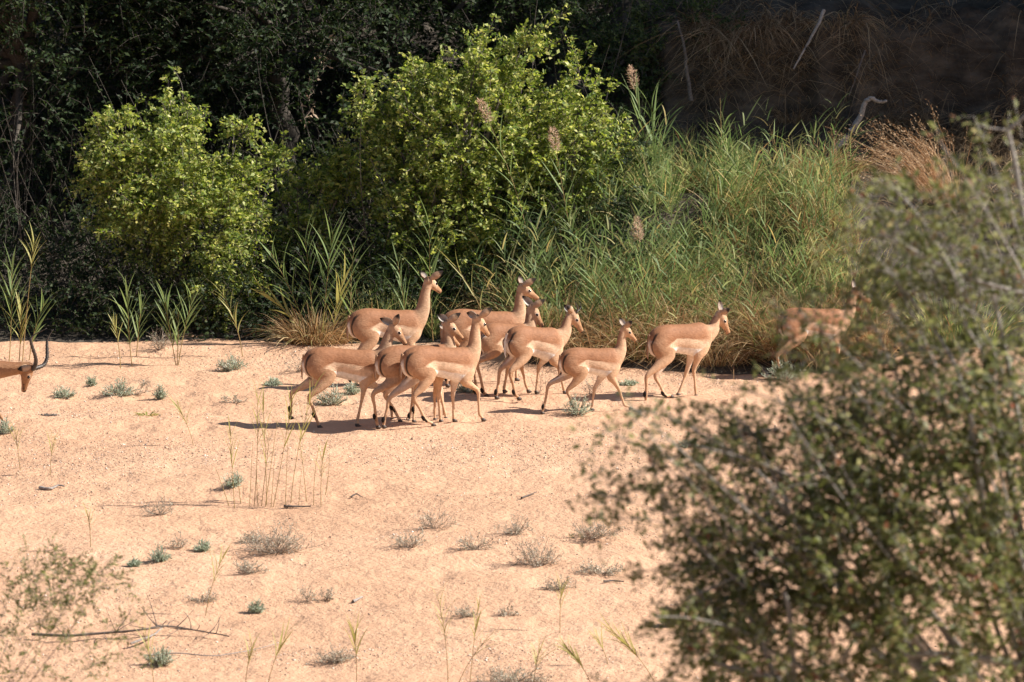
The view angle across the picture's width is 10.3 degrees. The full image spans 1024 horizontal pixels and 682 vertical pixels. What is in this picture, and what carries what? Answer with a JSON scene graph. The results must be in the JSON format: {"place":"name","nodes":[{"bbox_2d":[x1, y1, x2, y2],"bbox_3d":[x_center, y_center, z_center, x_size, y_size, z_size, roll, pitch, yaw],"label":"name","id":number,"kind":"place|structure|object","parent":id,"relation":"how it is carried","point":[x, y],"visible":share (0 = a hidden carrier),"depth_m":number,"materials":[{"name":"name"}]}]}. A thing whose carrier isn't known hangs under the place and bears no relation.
{"place":"outdoors","nodes":[
{"label":"outdoors","id":0,"kind":"place"},
{"bbox_2d":[0,331,1023,681],"bbox_3d":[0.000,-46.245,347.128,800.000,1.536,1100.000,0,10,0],"label":"riverbed sand","id":1,"kind":"structure","parent":0,"point":[376,573],"depth_m":56.12,"materials":[{"name":"sand"}]},
{"bbox_2d":[0,416,14,433],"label":"grey green herb","id":2,"kind":"object","parent":1,"relation":"on","point":[4,429],"visible":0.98,"depth_m":60.64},
{"bbox_2d":[0,289,30,360],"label":"reed","id":3,"kind":"object","parent":1,"relation":"on","point":[20,315],"visible":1,"depth_m":65.25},
{"bbox_2d":[0,246,31,361],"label":"reed","id":4,"kind":"object","parent":1,"relation":"on","point":[10,281],"visible":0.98,"depth_m":65.05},
{"bbox_2d":[0,328,53,431],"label":"impala","id":5,"kind":"object","parent":1,"relation":"on","point":[24,370],"visible":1,"depth_m":60.75,"materials":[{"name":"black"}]},
{"bbox_2d":[20,224,43,361],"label":"reed","id":6,"kind":"object","parent":1,"relation":"on","point":[31,261],"visible":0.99,"depth_m":65.07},
{"bbox_2d":[29,287,58,359],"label":"reed","id":7,"kind":"object","parent":1,"relation":"on","point":[40,322],"visible":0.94,"depth_m":65.25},
{"bbox_2d":[51,385,75,398],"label":"grey green herb","id":8,"kind":"object","parent":1,"relation":"on","point":[64,393],"visible":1,"depth_m":62.85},
{"bbox_2d":[0,532,161,681],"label":"thorn bush","id":9,"kind":"object","parent":1,"relation":"on","point":[40,597],"visible":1,"depth_m":39.84,"materials":[{"name":"green plant"}]},
{"bbox_2d":[99,376,138,396],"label":"grey green herb","id":10,"kind":"object","parent":1,"relation":"on","point":[115,390],"visible":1,"depth_m":62.92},
{"bbox_2d":[108,272,151,366],"bbox_3d":[-4.444,-0.271,64.839,0.599,1.179,0.313,-3,10,-16],"label":"reed","id":11,"kind":"object","parent":1,"relation":"on","point":[127,297],"visible":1,"depth_m":64.85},
{"bbox_2d":[31,593,229,639],"bbox_3d":[-3.428,2.473,50.727,1.732,0.366,0.516,-2,10,-13],"label":"fallen branch","id":12,"kind":"object","parent":1,"relation":"on","point":[177,627],"visible":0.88,"depth_m":50.76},
{"bbox_2d":[109,379,157,395],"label":"dry shrub","id":13,"kind":"object","parent":1,"relation":"on","point":[141,386],"visible":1,"depth_m":63.03,"materials":[{"name":"grey plant"}]},
{"bbox_2d":[130,291,152,355],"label":"reed","id":14,"kind":"object","parent":1,"relation":"on","point":[141,305],"visible":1,"depth_m":65.40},
{"bbox_2d":[140,496,176,516],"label":"dry shrub","id":15,"kind":"object","parent":1,"relation":"on","point":[160,507],"visible":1,"depth_m":56.33,"materials":[{"name":"grey plant"}]},
{"bbox_2d":[145,542,173,563],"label":"grey green herb","id":16,"kind":"object","parent":1,"relation":"on","point":[158,555],"visible":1,"depth_m":53.95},
{"bbox_2d":[143,643,176,666],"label":"grey green herb","id":17,"kind":"object","parent":1,"relation":"on","point":[164,659],"visible":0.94,"depth_m":49.66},
{"bbox_2d":[143,329,177,352],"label":"dry shrub","id":18,"kind":"object","parent":1,"relation":"on","point":[163,344],"visible":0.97,"depth_m":65.73,"materials":[{"name":"grey plant"}]},
{"bbox_2d":[150,281,192,364],"bbox_3d":[-3.878,-0.213,64.918,0.612,1.030,0.242,1,10,7],"label":"reed","id":19,"kind":"object","parent":1,"relation":"on","point":[166,310],"visible":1,"depth_m":64.94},
{"bbox_2d":[157,528,191,548],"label":"dry shrub","id":20,"kind":"object","parent":1,"relation":"on","point":[179,542],"visible":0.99,"depth_m":54.59,"materials":[{"name":"grey plant"}]},
{"bbox_2d":[59,65,295,332],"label":"leafy bush","id":21,"kind":"object","parent":1,"relation":"on","point":[134,202],"visible":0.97,"depth_m":67.10,"materials":[{"name":"green plant"}]},
{"bbox_2d":[169,296,195,364],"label":"reed","id":22,"kind":"object","parent":1,"relation":"on","point":[174,323],"visible":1,"depth_m":64.98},
{"bbox_2d":[169,274,205,364],"bbox_3d":[-3.702,-0.253,64.963,0.516,1.094,0.264,-4,10,-23],"label":"reed","id":23,"kind":"object","parent":1,"relation":"on","point":[191,312],"visible":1,"depth_m":64.95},
{"bbox_2d":[184,587,217,602],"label":"dry shrub","id":24,"kind":"object","parent":1,"relation":"on","point":[202,597],"visible":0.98,"depth_m":52.19,"materials":[{"name":"grey plant"}]},
{"bbox_2d":[193,538,211,552],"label":"grey green herb","id":25,"kind":"object","parent":1,"relation":"on","point":[205,546],"visible":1,"depth_m":54.50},
{"bbox_2d":[210,281,243,356],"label":"reed","id":26,"kind":"object","parent":1,"relation":"on","point":[232,315],"visible":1,"depth_m":65.38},
{"bbox_2d":[215,352,246,371],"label":"grey green herb","id":27,"kind":"object","parent":1,"relation":"on","point":[232,365],"visible":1,"depth_m":64.54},
{"bbox_2d":[219,470,244,487],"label":"grey green herb","id":28,"kind":"object","parent":1,"relation":"on","point":[230,482],"visible":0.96,"depth_m":57.51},
{"bbox_2d":[228,559,267,573],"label":"dry shrub","id":29,"kind":"object","parent":1,"relation":"on","point":[243,569],"visible":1,"depth_m":53.31,"materials":[{"name":"grey plant"}]},
{"bbox_2d":[246,596,266,612],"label":"grey green herb","id":30,"kind":"object","parent":1,"relation":"on","point":[254,608],"visible":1,"depth_m":51.93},
{"bbox_2d":[248,380,273,504],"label":"reed","id":31,"kind":"object","parent":1,"relation":"on","point":[257,426],"visible":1,"depth_m":56.73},
{"bbox_2d":[228,516,324,556],"bbox_3d":[-2.256,1.903,54.396,0.728,0.462,0.772,-7,12,-37],"label":"dry shrub","id":32,"kind":"object","parent":1,"relation":"on","point":[279,540],"visible":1,"depth_m":54.41,"materials":[{"name":"grey plant"}]},
{"bbox_2d":[251,274,304,325],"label":"reed","id":33,"kind":"object","parent":1,"relation":"on","point":[277,302],"visible":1,"depth_m":66.01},
{"bbox_2d":[258,233,307,331],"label":"reed","id":34,"kind":"object","parent":1,"relation":"on","point":[272,256],"visible":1,"depth_m":65.97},
{"bbox_2d":[268,618,297,681],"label":"reed","id":35,"kind":"object","parent":1,"relation":"on","point":[280,645],"visible":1,"depth_m":48.71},
{"bbox_2d":[273,384,299,506],"bbox_3d":[-2.237,1.017,56.758,0.375,1.347,0.104,-2,10,-12],"label":"reed","id":36,"kind":"object","parent":1,"relation":"on","point":[286,430],"visible":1,"depth_m":56.75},
{"bbox_2d":[231,300,361,347],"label":"grass tussock","id":37,"kind":"object","parent":1,"relation":"on","point":[293,334],"depth_m":65.95,"materials":[{"name":"plant"}]},
{"bbox_2d":[287,580,321,602],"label":"dry shrub","id":38,"kind":"object","parent":1,"relation":"on","point":[305,591],"visible":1,"depth_m":52.31,"materials":[{"name":"grey plant"}]},
{"bbox_2d":[281,211,333,321],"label":"reed","id":39,"kind":"object","parent":1,"relation":"on","point":[308,272],"visible":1,"depth_m":66.05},
{"bbox_2d":[290,371,326,502],"bbox_3d":[-2.030,0.976,56.882,0.394,1.360,0.127,-2,10,-12],"label":"reed","id":40,"kind":"object","parent":1,"relation":"on","point":[306,422],"visible":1,"depth_m":56.86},
{"bbox_2d":[249,130,407,319],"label":"leafy bush","id":41,"kind":"object","parent":1,"relation":"on","point":[328,184],"visible":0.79,"depth_m":67.91,"materials":[{"name":"green plant"}]},
{"bbox_2d":[305,209,353,335],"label":"reed","id":42,"kind":"object","parent":1,"relation":"on","point":[323,274],"visible":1,"depth_m":65.93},
{"bbox_2d":[313,382,349,405],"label":"grey green herb","id":43,"kind":"object","parent":1,"relation":"on","point":[331,400],"visible":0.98,"depth_m":62.60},
{"bbox_2d":[306,639,359,664],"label":"dry shrub","id":44,"kind":"object","parent":1,"relation":"on","point":[341,659],"visible":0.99,"depth_m":49.85,"materials":[{"name":"grey plant"}]},
{"bbox_2d":[323,252,353,345],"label":"reed","id":45,"kind":"object","parent":1,"relation":"on","point":[338,297],"visible":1,"depth_m":65.78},
{"bbox_2d":[288,314,406,427],"bbox_3d":[-1.776,0.317,61.306,1.299,1.226,0.282,-2,10,-12],"label":"impala","id":46,"kind":"object","parent":1,"relation":"on","point":[355,365],"visible":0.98,"depth_m":61.21,"materials":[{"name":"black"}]},
{"bbox_2d":[342,381,360,394],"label":"grey green herb","id":47,"kind":"object","parent":1,"relation":"on","point":[351,388],"visible":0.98,"depth_m":63.13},
{"bbox_2d":[327,227,384,345],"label":"reed","id":48,"kind":"object","parent":1,"relation":"on","point":[351,277],"visible":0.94,"depth_m":65.92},
{"bbox_2d":[345,608,367,681],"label":"reed","id":49,"kind":"object","parent":1,"relation":"on","point":[353,635],"visible":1,"depth_m":48.71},
{"bbox_2d":[0,0,744,343],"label":"undergrowth","id":50,"kind":"object","parent":1,"relation":"on","point":[231,301],"depth_m":67.58,"materials":[{"name":"plant"}]},
{"bbox_2d":[346,270,442,385],"bbox_3d":[-1.327,-0.128,63.621,1.189,1.312,0.279,-3,10,-20],"label":"impala","id":51,"kind":"object","parent":1,"relation":"on","point":[367,327],"visible":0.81,"depth_m":63.52,"materials":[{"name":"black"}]},
{"bbox_2d":[380,238,412,309],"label":"reed","id":52,"kind":"object","parent":1,"relation":"on","point":[400,282],"visible":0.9,"depth_m":66.00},
{"bbox_2d":[390,525,433,547],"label":"dry shrub","id":53,"kind":"object","parent":1,"relation":"on","point":[403,543],"visible":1,"depth_m":54.52,"materials":[{"name":"grey plant"}]},
{"bbox_2d":[371,313,463,428],"bbox_3d":[-1.059,0.308,61.276,1.121,1.206,0.284,-4,10,-24],"label":"impala","id":54,"kind":"object","parent":1,"relation":"on","point":[387,363],"visible":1,"depth_m":61.10,"materials":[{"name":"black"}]},
{"bbox_2d":[406,195,457,340],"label":"reed","id":55,"kind":"object","parent":1,"relation":"on","point":[436,259],"visible":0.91,"depth_m":66.05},
{"bbox_2d":[406,324,459,421],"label":"impala","id":56,"kind":"object","parent":1,"relation":"on","point":[413,405],"visible":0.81,"depth_m":61.50,"materials":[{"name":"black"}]},
{"bbox_2d":[408,495,458,529],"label":"dry shrub","id":57,"kind":"object","parent":1,"relation":"on","point":[427,516],"visible":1,"depth_m":55.50,"materials":[{"name":"grey plant"}]},
{"bbox_2d":[381,307,491,428],"bbox_3d":[-0.810,0.289,61.078,1.286,1.259,0.277,-5,11,-27],"label":"impala","id":58,"kind":"object","parent":1,"relation":"on","point":[423,366],"visible":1,"depth_m":61.01,"materials":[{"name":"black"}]},
{"bbox_2d":[448,605,479,617],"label":"dry shrub","id":59,"kind":"object","parent":1,"relation":"on","point":[464,614],"visible":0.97,"depth_m":51.60,"materials":[{"name":"grey plant"}]},
{"bbox_2d":[455,533,495,549],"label":"dry shrub","id":60,"kind":"object","parent":1,"relation":"on","point":[472,544],"visible":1,"depth_m":54.51,"materials":[{"name":"grey plant"}]},
{"bbox_2d":[440,275,539,387],"bbox_3d":[-0.252,-0.110,63.605,1.174,1.209,0.282,-3,10,-20],"label":"impala","id":61,"kind":"object","parent":1,"relation":"on","point":[463,321],"visible":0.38,"depth_m":63.56,"materials":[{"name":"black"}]},
{"bbox_2d":[326,3,657,306],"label":"leafy bush","id":62,"kind":"object","parent":1,"relation":"on","point":[428,166],"visible":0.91,"depth_m":67.57,"materials":[{"name":"green plant"}]},
{"bbox_2d":[473,296,544,396],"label":"impala","id":63,"kind":"object","parent":1,"relation":"on","point":[492,346],"visible":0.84,"depth_m":62.82,"materials":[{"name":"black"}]},
{"bbox_2d":[462,658,561,681],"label":"dry shrub","id":64,"kind":"object","parent":1,"relation":"on","point":[504,677],"visible":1,"depth_m":49.03,"materials":[{"name":"grey plant"}]},
{"bbox_2d":[494,510,534,534],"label":"dry shrub","id":65,"kind":"object","parent":1,"relation":"on","point":[515,528],"visible":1,"depth_m":55.14,"materials":[{"name":"grey plant"}]},
{"bbox_2d":[505,535,563,567],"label":"dry shrub","id":66,"kind":"object","parent":1,"relation":"on","point":[536,562],"visible":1,"depth_m":53.84,"materials":[{"name":"grey plant"}]},
{"bbox_2d":[494,301,582,399],"bbox_3d":[0.308,0.103,62.779,1.112,1.038,0.282,-5,11,-30],"label":"impala","id":67,"kind":"object","parent":1,"relation":"on","point":[522,344],"visible":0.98,"depth_m":62.65,"materials":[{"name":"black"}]},
{"bbox_2d":[536,574,575,591],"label":"dry shrub","id":68,"kind":"object","parent":1,"relation":"on","point":[549,587],"visible":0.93,"depth_m":52.74,"materials":[{"name":"grey plant"}]},
{"bbox_2d":[553,633,589,681],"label":"reed","id":69,"kind":"object","parent":1,"relation":"on","point":[575,658],"visible":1,"depth_m":48.72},
{"bbox_2d":[560,392,592,415],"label":"grey green herb","id":70,"kind":"object","parent":1,"relation":"on","point":[574,409],"visible":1,"depth_m":61.67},
{"bbox_2d":[540,318,636,414],"bbox_3d":[0.841,0.280,61.852,1.110,1.016,0.238,-4,10,-22],"label":"impala","id":71,"kind":"object","parent":1,"relation":"on","point":[578,364],"visible":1,"depth_m":61.79,"materials":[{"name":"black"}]},
{"bbox_2d":[571,557,622,576],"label":"dry shrub","id":72,"kind":"object","parent":1,"relation":"on","point":[608,571],"visible":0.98,"depth_m":53.45,"materials":[{"name":"grey plant"}]},
{"bbox_2d":[569,516,626,542],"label":"dry shrub","id":73,"kind":"object","parent":1,"relation":"on","point":[582,531],"visible":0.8,"depth_m":54.94,"materials":[{"name":"grey plant"}]},
{"bbox_2d":[596,615,654,681],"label":"reed","id":74,"kind":"object","parent":1,"relation":"on","point":[621,639],"visible":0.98,"depth_m":48.72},
{"bbox_2d":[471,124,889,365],"bbox_3d":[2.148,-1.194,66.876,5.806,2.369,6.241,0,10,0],"label":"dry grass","id":75,"kind":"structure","parent":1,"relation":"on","point":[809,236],"depth_m":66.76,"materials":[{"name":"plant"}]},
{"bbox_2d":[643,300,729,400],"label":"impala","id":76,"kind":"object","parent":1,"relation":"on","point":[667,342],"visible":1,"depth_m":62.72,"materials":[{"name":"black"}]},
{"bbox_2d":[760,359,805,379],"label":"grey green herb","id":77,"kind":"object","parent":1,"relation":"on","point":[781,373],"visible":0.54,"depth_m":64.24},
{"bbox_2d":[775,279,870,377],"bbox_3d":[3.537,-0.149,64.516,1.223,1.081,0.282,-3,10,-18],"label":"impala","id":78,"kind":"object","parent":1,"relation":"on","point":[793,324],"visible":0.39,"depth_m":64.39,"materials":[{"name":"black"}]},
{"bbox_2d":[0,0,1023,374],"bbox_3d":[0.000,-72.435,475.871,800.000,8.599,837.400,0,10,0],"label":"river bank","id":79,"kind":"structure","parent":0,"point":[1002,42],"depth_m":70.73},
{"bbox_2d":[0,0,101,97],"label":"shade tree","id":80,"kind":"object","parent":79,"relation":"on","point":[40,40],"visible":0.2,"depth_m":72.21,"materials":[{"name":"green plant"}]},
{"bbox_2d":[0,0,240,214],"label":"shade tree","id":81,"kind":"object","parent":79,"relation":"on","point":[21,60],"visible":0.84,"depth_m":69.72,"materials":[{"name":"green plant"}]},
{"bbox_2d":[23,0,336,168],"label":"shade tree","id":82,"kind":"object","parent":79,"relation":"on","point":[88,25],"visible":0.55,"depth_m":70.16,"materials":[{"name":"green plant"}]},
{"bbox_2d":[76,0,433,206],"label":"shade tree","id":83,"kind":"object","parent":79,"relation":"on","point":[279,83],"visible":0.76,"depth_m":69.96,"materials":[{"name":"green plant"}]},
{"bbox_2d":[292,34,335,123],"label":"dry vine","id":84,"kind":"object","parent":83,"relation":"hanging from","point":[306,116],"visible":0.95,"depth_m":69.95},
{"bbox_2d":[278,0,606,126],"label":"shade tree","id":85,"kind":"object","parent":79,"relation":"on","point":[395,63],"visible":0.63,"depth_m":71.71,"materials":[{"name":"green plant"}]},
{"bbox_2d":[324,253,577,339],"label":"reed grass","id":86,"kind":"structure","parent":79,"relation":"on","point":[436,329],"depth_m":66.57,"materials":[{"name":"plant"}]},
{"bbox_2d":[358,0,616,70],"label":"shade tree","id":87,"kind":"object","parent":79,"relation":"on","point":[507,3],"visible":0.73,"depth_m":71.64,"materials":[{"name":"green plant"}]},
{"bbox_2d":[476,98,538,261],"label":"reed","id":88,"kind":"object","parent":79,"relation":"on","point":[488,113],"visible":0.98,"depth_m":66.71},
{"bbox_2d":[543,125,578,245],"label":"reed","id":89,"kind":"object","parent":79,"relation":"on","point":[557,143],"visible":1,"depth_m":66.96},
{"bbox_2d":[570,243,621,313],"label":"reed","id":90,"kind":"object","parent":79,"relation":"on","point":[585,266],"visible":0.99,"depth_m":65.29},
{"bbox_2d":[595,254,637,327],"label":"reed","id":91,"kind":"object","parent":79,"relation":"on","point":[623,289],"visible":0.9,"depth_m":65.19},
{"bbox_2d":[523,0,750,118],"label":"leafy bush","id":92,"kind":"object","parent":79,"relation":"on","point":[640,52],"visible":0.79,"depth_m":70.70,"materials":[{"name":"green plant"}]},
{"bbox_2d":[615,216,658,288],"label":"reed","id":93,"kind":"object","parent":79,"relation":"on","point":[640,232],"visible":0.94,"depth_m":65.90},
{"bbox_2d":[619,248,656,330],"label":"reed","id":94,"kind":"object","parent":79,"relation":"on","point":[646,305],"visible":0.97,"depth_m":65.19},
{"bbox_2d":[621,65,659,192],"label":"reed","id":95,"kind":"object","parent":79,"relation":"on","point":[636,86],"visible":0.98,"depth_m":68.04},
{"bbox_2d":[434,92,878,330],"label":"reed stand","id":96,"kind":"object","parent":79,"relation":"on","point":[597,271],"visible":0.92,"depth_m":66.64,"materials":[{"name":"plant"}]},
{"bbox_2d":[632,80,685,203],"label":"reed","id":97,"kind":"object","parent":79,"relation":"on","point":[650,135],"visible":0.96,"depth_m":67.91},
{"bbox_2d":[457,118,900,366],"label":"reed grass","id":98,"kind":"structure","parent":79,"relation":"on","point":[717,194],"depth_m":67.33,"materials":[{"name":"plant"}]},
{"bbox_2d":[423,214,944,375],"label":"dry grass","id":99,"kind":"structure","parent":79,"relation":"on","point":[590,327],"depth_m":65.22,"materials":[{"name":"plant"}]},
{"bbox_2d":[676,21,693,101],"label":"bare trunk","id":100,"kind":"object","parent":79,"relation":"on","point":[689,90],"visible":1,"depth_m":70.31,"materials":[{"name":"grey plant"}]},
{"bbox_2d":[666,332,780,371],"bbox_3d":[2.356,0.100,64.906,1.689,0.503,1.543,0,10,0],"label":"dry grass tuft","id":101,"kind":"object","parent":79,"relation":"on","point":[710,360],"visible":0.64,"depth_m":64.78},
{"bbox_2d":[745,177,782,265],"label":"reed","id":102,"kind":"object","parent":79,"relation":"on","point":[764,218],"visible":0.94,"depth_m":66.68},
{"bbox_2d":[713,17,830,57],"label":"dry grass tuft","id":103,"kind":"object","parent":79,"relation":"on","point":[746,29],"visible":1,"depth_m":70.52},
{"bbox_2d":[765,98,840,130],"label":"dry grass tuft","id":104,"kind":"object","parent":79,"relation":"on","point":[782,115],"visible":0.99,"depth_m":70.50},
{"bbox_2d":[793,9,825,68],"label":"hanging root","id":105,"kind":"object","parent":79,"relation":"hanging from","point":[823,11],"visible":1,"depth_m":70.38,"materials":[{"name":"grey plant"}]},
{"bbox_2d":[618,0,1023,252],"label":"hanging grass","id":106,"kind":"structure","parent":79,"relation":"on","point":[925,116],"depth_m":70.51,"materials":[{"name":"plant"}]},
{"bbox_2d":[758,1,900,52],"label":"dry grass tuft","id":107,"kind":"object","parent":79,"relation":"on","point":[824,26],"visible":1,"depth_m":70.67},
{"bbox_2d":[786,237,921,309],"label":"green grass tuft","id":108,"kind":"object","parent":79,"relation":"on","point":[869,280],"visible":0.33,"depth_m":66.09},
{"bbox_2d":[834,96,886,153],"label":"dead branch","id":109,"kind":"object","parent":79,"relation":"on","point":[858,119],"visible":0.88,"depth_m":69.85,"materials":[{"name":"wood"}]},
{"bbox_2d":[827,313,938,353],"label":"dry grass tuft","id":110,"kind":"object","parent":79,"relation":"on","point":[891,343],"visible":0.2,"depth_m":65.32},
{"bbox_2d":[806,100,1000,203],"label":"golden grass","id":111,"kind":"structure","parent":79,"relation":"on","point":[923,176],"depth_m":68.60,"materials":[{"name":"plant"}]},
{"bbox_2d":[889,280,1023,348],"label":"green grass tuft","id":112,"kind":"object","parent":79,"relation":"on","point":[994,330],"visible":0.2,"depth_m":65.75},
{"bbox_2d":[919,103,1022,145],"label":"dry grass tuft","id":113,"kind":"object","parent":79,"relation":"on","point":[980,120],"visible":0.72,"depth_m":70.94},
{"bbox_2d":[565,96,1023,681],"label":"thorn bush","id":114,"kind":"object","parent":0,"point":[729,606],"visible":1,"depth_m":30.35,"materials":[{"name":"green plant"}]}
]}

